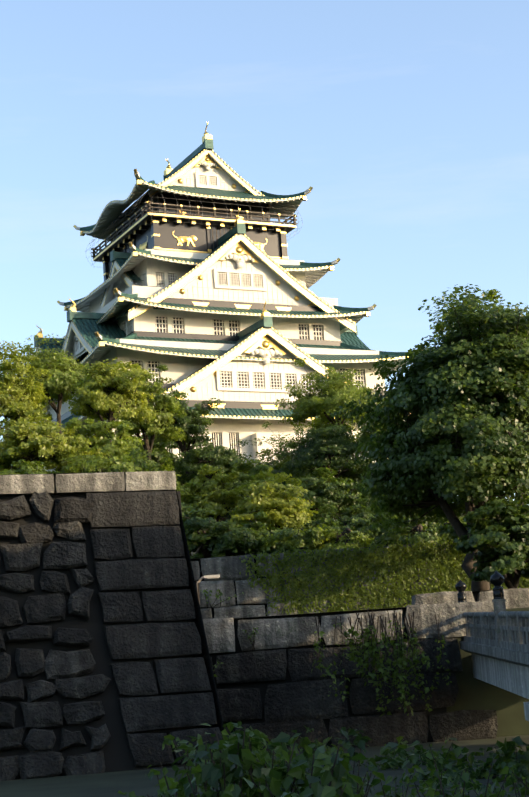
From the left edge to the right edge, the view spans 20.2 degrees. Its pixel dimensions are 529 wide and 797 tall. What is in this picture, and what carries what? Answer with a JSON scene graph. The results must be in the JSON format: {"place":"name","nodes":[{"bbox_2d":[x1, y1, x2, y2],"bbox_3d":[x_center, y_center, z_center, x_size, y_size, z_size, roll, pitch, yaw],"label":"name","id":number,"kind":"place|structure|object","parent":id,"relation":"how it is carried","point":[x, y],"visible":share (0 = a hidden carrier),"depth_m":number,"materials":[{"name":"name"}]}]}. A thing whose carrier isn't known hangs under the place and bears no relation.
{"place":"outdoors","nodes":[
{"label":"outdoors","id":0,"kind":"place"},
{"bbox_2d":[0,541,528,796],"bbox_3d":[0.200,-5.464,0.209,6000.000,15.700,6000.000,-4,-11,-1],"label":"ground","id":1,"kind":"structure","parent":0,"point":[478,694],"depth_m":48.42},
{"bbox_2d":[0,458,21,471],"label":"bush","id":2,"kind":"object","parent":1,"relation":"on","point":[2,467],"visible":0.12,"depth_m":94.06,"materials":[{"name":"green plant"}]},
{"bbox_2d":[0,459,50,474],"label":"bush","id":3,"kind":"object","parent":1,"relation":"on","point":[28,465],"visible":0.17,"depth_m":88.58,"materials":[{"name":"green plant"}]},
{"bbox_2d":[0,341,52,438],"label":"tree","id":4,"kind":"object","parent":1,"relation":"on","point":[12,390],"visible":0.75,"depth_m":100.45,"materials":[{"name":"green plant"}]},
{"bbox_2d":[20,469,59,473],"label":"bush","id":5,"kind":"object","parent":1,"relation":"on","point":[30,471],"visible":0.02,"depth_m":86.90,"materials":[{"name":"green plant"}]},
{"bbox_2d":[2,334,94,433],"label":"tree","id":6,"kind":"object","parent":1,"relation":"on","point":[62,369],"visible":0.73,"depth_m":107.72,"materials":[{"name":"green plant"}]},
{"bbox_2d":[0,402,115,467],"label":"bush","id":7,"kind":"object","parent":1,"relation":"on","point":[29,440],"visible":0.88,"depth_m":92.38,"materials":[{"name":"green plant"}]},
{"bbox_2d":[37,445,106,472],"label":"bush","id":8,"kind":"object","parent":1,"relation":"on","point":[49,465],"visible":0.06,"depth_m":93.42,"materials":[{"name":"green plant"}]},
{"bbox_2d":[60,453,117,472],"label":"tree","id":9,"kind":"object","parent":1,"relation":"on","point":[71,469],"visible":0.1,"depth_m":90.52,"materials":[{"name":"green plant"}]},
{"bbox_2d":[51,417,143,468],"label":"bush","id":10,"kind":"object","parent":1,"relation":"on","point":[121,442],"visible":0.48,"depth_m":95.78,"materials":[{"name":"green plant"}]},
{"bbox_2d":[68,357,159,441],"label":"tree","id":11,"kind":"object","parent":1,"relation":"on","point":[109,392],"visible":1,"depth_m":101.99,"materials":[{"name":"green plant"}]},
{"bbox_2d":[0,471,229,780],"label":"stone wall","id":12,"kind":"structure","parent":1,"relation":"on","point":[105,664],"depth_m":52.36,"materials":[{"name":"grey stone"}]},
{"bbox_2d":[70,444,162,472],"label":"bush","id":13,"kind":"object","parent":1,"relation":"on","point":[110,465],"visible":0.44,"depth_m":87.78,"materials":[{"name":"green plant"}]},
{"bbox_2d":[106,447,181,485],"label":"tree","id":14,"kind":"object","parent":1,"relation":"on","point":[135,453],"visible":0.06,"depth_m":93.54,"materials":[{"name":"green plant"}]},
{"bbox_2d":[115,364,188,459],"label":"tree","id":15,"kind":"object","parent":1,"relation":"on","point":[165,406],"visible":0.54,"depth_m":112.39,"materials":[{"name":"green plant"}]},
{"bbox_2d":[133,435,183,468],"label":"bush","id":16,"kind":"object","parent":1,"relation":"on","point":[162,452],"visible":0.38,"depth_m":117.67,"materials":[{"name":"green plant"}]},
{"bbox_2d":[171,456,187,483],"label":"bush","id":17,"kind":"object","parent":1,"relation":"on","point":[176,471],"depth_m":124.56,"materials":[{"name":"green plant"}]},
{"bbox_2d":[138,388,223,481],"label":"tree","id":18,"kind":"object","parent":1,"relation":"on","point":[190,425],"visible":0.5,"depth_m":123.20,"materials":[{"name":"green plant"}]},
{"bbox_2d":[185,532,201,553],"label":"terrace bush","id":19,"kind":"object","parent":1,"relation":"on","point":[193,542],"visible":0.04,"depth_m":79.18,"materials":[{"name":"green plant"}]},
{"bbox_2d":[181,502,209,555],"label":"tree","id":20,"kind":"object","parent":1,"relation":"on","point":[184,508],"visible":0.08,"depth_m":82.20,"materials":[{"name":"green plant"}]},
{"bbox_2d":[182,508,218,557],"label":"terrace bush","id":21,"kind":"object","parent":1,"relation":"on","point":[195,524],"visible":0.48,"depth_m":79.17,"materials":[{"name":"green plant"}]},
{"bbox_2d":[172,440,240,484],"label":"tree","id":22,"kind":"object","parent":1,"relation":"on","point":[219,456],"visible":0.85,"depth_m":113.22,"materials":[{"name":"green plant"}]},
{"bbox_2d":[197,575,219,603],"bbox_3d":[-2.287,8.375,61.194,1.020,2.187,0.220,-4,-11,-1],"label":"street lamp","id":23,"kind":"object","parent":1,"relation":"on","point":[209,577],"visible":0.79,"depth_m":61.29,"materials":[{"name":"beige metal"}]},
{"bbox_2d":[175,464,252,521],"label":"tree","id":24,"kind":"object","parent":1,"relation":"on","point":[202,492],"visible":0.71,"depth_m":86.89,"materials":[{"name":"green plant"}]},
{"bbox_2d":[190,500,239,522],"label":"bush","id":25,"kind":"object","parent":1,"relation":"on","point":[222,518],"visible":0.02,"depth_m":98.54,"materials":[{"name":"green plant"}]},
{"bbox_2d":[188,439,254,497],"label":"tree","id":26,"kind":"object","parent":1,"relation":"on","point":[241,442],"depth_m":121.08,"materials":[{"name":"green plant"}]},
{"bbox_2d":[25,122,422,476],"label":"castle","id":27,"kind":"structure","parent":1,"relation":"on","point":[202,292],"depth_m":142.23,"materials":[{"name":"paint"}]},
{"bbox_2d":[190,520,258,558],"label":"terrace bush","id":28,"kind":"object","parent":1,"relation":"on","point":[233,540],"visible":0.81,"depth_m":78.78,"materials":[{"name":"green plant"}]},
{"bbox_2d":[201,521,254,553],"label":"terrace bush","id":29,"kind":"object","parent":1,"relation":"on","point":[251,551],"visible":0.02,"depth_m":82.46,"materials":[{"name":"green plant"}]},
{"bbox_2d":[218,458,273,497],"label":"tree","id":30,"kind":"object","parent":1,"relation":"on","point":[241,465],"visible":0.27,"depth_m":89.78,"materials":[{"name":"green plant"}]},
{"bbox_2d":[208,511,283,552],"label":"terrace bush","id":31,"kind":"object","parent":1,"relation":"on","point":[259,527],"visible":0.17,"depth_m":80.07,"materials":[{"name":"green plant"}]},
{"bbox_2d":[241,458,292,496],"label":"tree","id":32,"kind":"object","parent":1,"relation":"on","point":[276,466],"visible":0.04,"depth_m":120.72,"materials":[{"name":"green plant"}]},
{"bbox_2d":[228,470,317,531],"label":"tree","id":33,"kind":"object","parent":1,"relation":"on","point":[282,509],"visible":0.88,"depth_m":83.78,"materials":[{"name":"green leaf"},{"name":"bark"}]},
{"bbox_2d":[253,527,294,553],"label":"terrace bush","id":34,"kind":"object","parent":1,"relation":"on","point":[257,549],"visible":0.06,"depth_m":80.06,"materials":[{"name":"green plant"}]},
{"bbox_2d":[237,422,312,476],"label":"tree","id":35,"kind":"object","parent":1,"relation":"on","point":[280,453],"visible":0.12,"depth_m":127.54,"materials":[{"name":"green plant"}]},
{"bbox_2d":[263,493,313,527],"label":"bush","id":36,"kind":"object","parent":1,"relation":"on","point":[299,497],"depth_m":96.28,"materials":[{"name":"green plant"}]},
{"bbox_2d":[243,457,334,497],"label":"tree","id":37,"kind":"object","parent":1,"relation":"on","point":[282,470],"depth_m":118.08,"materials":[{"name":"green plant"}]},
{"bbox_2d":[257,524,332,552],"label":"terrace bush","id":38,"kind":"object","parent":1,"relation":"on","point":[300,537],"visible":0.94,"depth_m":78.19,"materials":[{"name":"green plant"}]},
{"bbox_2d":[117,589,528,796],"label":"shrubs","id":39,"kind":"object","parent":1,"relation":"on","point":[250,771],"visible":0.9,"depth_m":24.39,"materials":[{"name":"green plant"}]},
{"bbox_2d":[284,467,371,519],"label":"tree","id":40,"kind":"object","parent":1,"relation":"on","point":[326,489],"visible":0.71,"depth_m":98.65,"materials":[{"name":"green plant"}]},
{"bbox_2d":[273,357,387,478],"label":"tree","id":41,"kind":"object","parent":1,"relation":"on","point":[335,393],"visible":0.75,"depth_m":116.88,"materials":[{"name":"green plant"}]},
{"bbox_2d":[307,515,354,550],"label":"terrace bush","id":42,"kind":"object","parent":1,"relation":"on","point":[335,521],"visible":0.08,"depth_m":81.30,"materials":[{"name":"green plant"}]},
{"bbox_2d":[281,420,387,480],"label":"tree","id":43,"kind":"object","parent":1,"relation":"on","point":[322,446],"visible":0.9,"depth_m":113.70,"materials":[{"name":"green plant"}]},
{"bbox_2d":[295,517,374,550],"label":"terrace bush","id":44,"kind":"object","parent":1,"relation":"on","point":[320,523],"visible":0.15,"depth_m":80.63,"materials":[{"name":"green plant"}]},
{"bbox_2d":[307,503,377,529],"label":"tree","id":45,"kind":"object","parent":1,"relation":"on","point":[351,514],"visible":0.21,"depth_m":95.11,"materials":[{"name":"green plant"}]},
{"bbox_2d":[311,452,375,504],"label":"tree","id":46,"kind":"object","parent":1,"relation":"on","point":[355,479],"visible":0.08,"depth_m":117.83,"materials":[{"name":"green plant"}]},
{"bbox_2d":[314,528,374,549],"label":"terrace bush","id":47,"kind":"object","parent":1,"relation":"on","point":[350,535],"visible":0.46,"depth_m":78.44,"materials":[{"name":"green plant"}]},
{"bbox_2d":[356,387,402,458],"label":"tree","id":48,"kind":"object","parent":1,"relation":"on","point":[365,435],"visible":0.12,"depth_m":112.24,"materials":[{"name":"green plant"}]},
{"bbox_2d":[348,513,412,537],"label":"terrace bush","id":49,"kind":"object","parent":1,"relation":"on","point":[359,524],"visible":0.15,"depth_m":82.54,"materials":[{"name":"green plant"}]},
{"bbox_2d":[359,515,405,546],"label":"terrace bush","id":50,"kind":"object","parent":1,"relation":"on","point":[365,530],"visible":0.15,"depth_m":80.45,"materials":[{"name":"green plant"}]},
{"bbox_2d":[355,495,444,528],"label":"bush","id":51,"kind":"object","parent":1,"relation":"on","point":[427,524],"visible":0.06,"depth_m":97.18,"materials":[{"name":"green plant"}]},
{"bbox_2d":[373,523,442,546],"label":"terrace bush","id":52,"kind":"object","parent":1,"relation":"on","point":[386,538],"visible":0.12,"depth_m":79.41,"materials":[{"name":"green plant"}]},
{"bbox_2d":[387,517,439,544],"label":"terrace bush","id":53,"kind":"object","parent":1,"relation":"on","point":[418,531],"visible":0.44,"depth_m":78.13,"materials":[{"name":"green plant"}]},
{"bbox_2d":[330,284,528,590],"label":"tree","id":54,"kind":"object","parent":1,"relation":"on","point":[461,395],"visible":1,"depth_m":67.90,"materials":[{"name":"green plant"}]},
{"bbox_2d":[440,522,457,541],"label":"terrace bush","id":55,"kind":"object","parent":1,"relation":"on","point":[443,531],"visible":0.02,"depth_m":81.32,"materials":[{"name":"green plant"}]},
{"bbox_2d":[435,511,464,522],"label":"bush","id":56,"kind":"object","parent":1,"relation":"on","point":[445,519],"visible":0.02,"depth_m":99.70,"materials":[{"name":"green plant"}]},
{"bbox_2d":[432,516,488,542],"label":"terrace bush","id":57,"kind":"object","parent":1,"relation":"on","point":[447,527],"visible":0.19,"depth_m":80.67,"materials":[{"name":"green plant"}]},
{"bbox_2d":[429,289,528,508],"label":"tree","id":58,"kind":"object","parent":1,"relation":"on","point":[492,293],"visible":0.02,"depth_m":82.82,"materials":[{"name":"green plant"}]},
{"bbox_2d":[454,496,528,588],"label":"tree","id":59,"kind":"object","parent":1,"relation":"on","point":[506,557],"visible":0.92,"depth_m":64.18,"materials":[{"name":"green plant"}]},
{"bbox_2d":[455,571,528,720],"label":"bridge","id":60,"kind":"structure","parent":1,"relation":"on","point":[495,643],"depth_m":47.31,"materials":[{"name":"stone"}]},
{"bbox_2d":[0,0,528,504],"label":"sky","id":61,"kind":"structure","parent":0,"point":[406,122],"materials":[{"name":"blue"}]},
{"bbox_2d":[191,542,528,753],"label":"moat walls","id":62,"kind":"structure","parent":0,"point":[273,685],"depth_m":58.13,"materials":[{"name":"grey stone"}]},
{"bbox_2d":[234,533,528,614],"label":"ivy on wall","id":63,"kind":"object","parent":62,"relation":"attached to","point":[372,560],"visible":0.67,"depth_m":73.66,"materials":[{"name":"green plant"}]}
]}

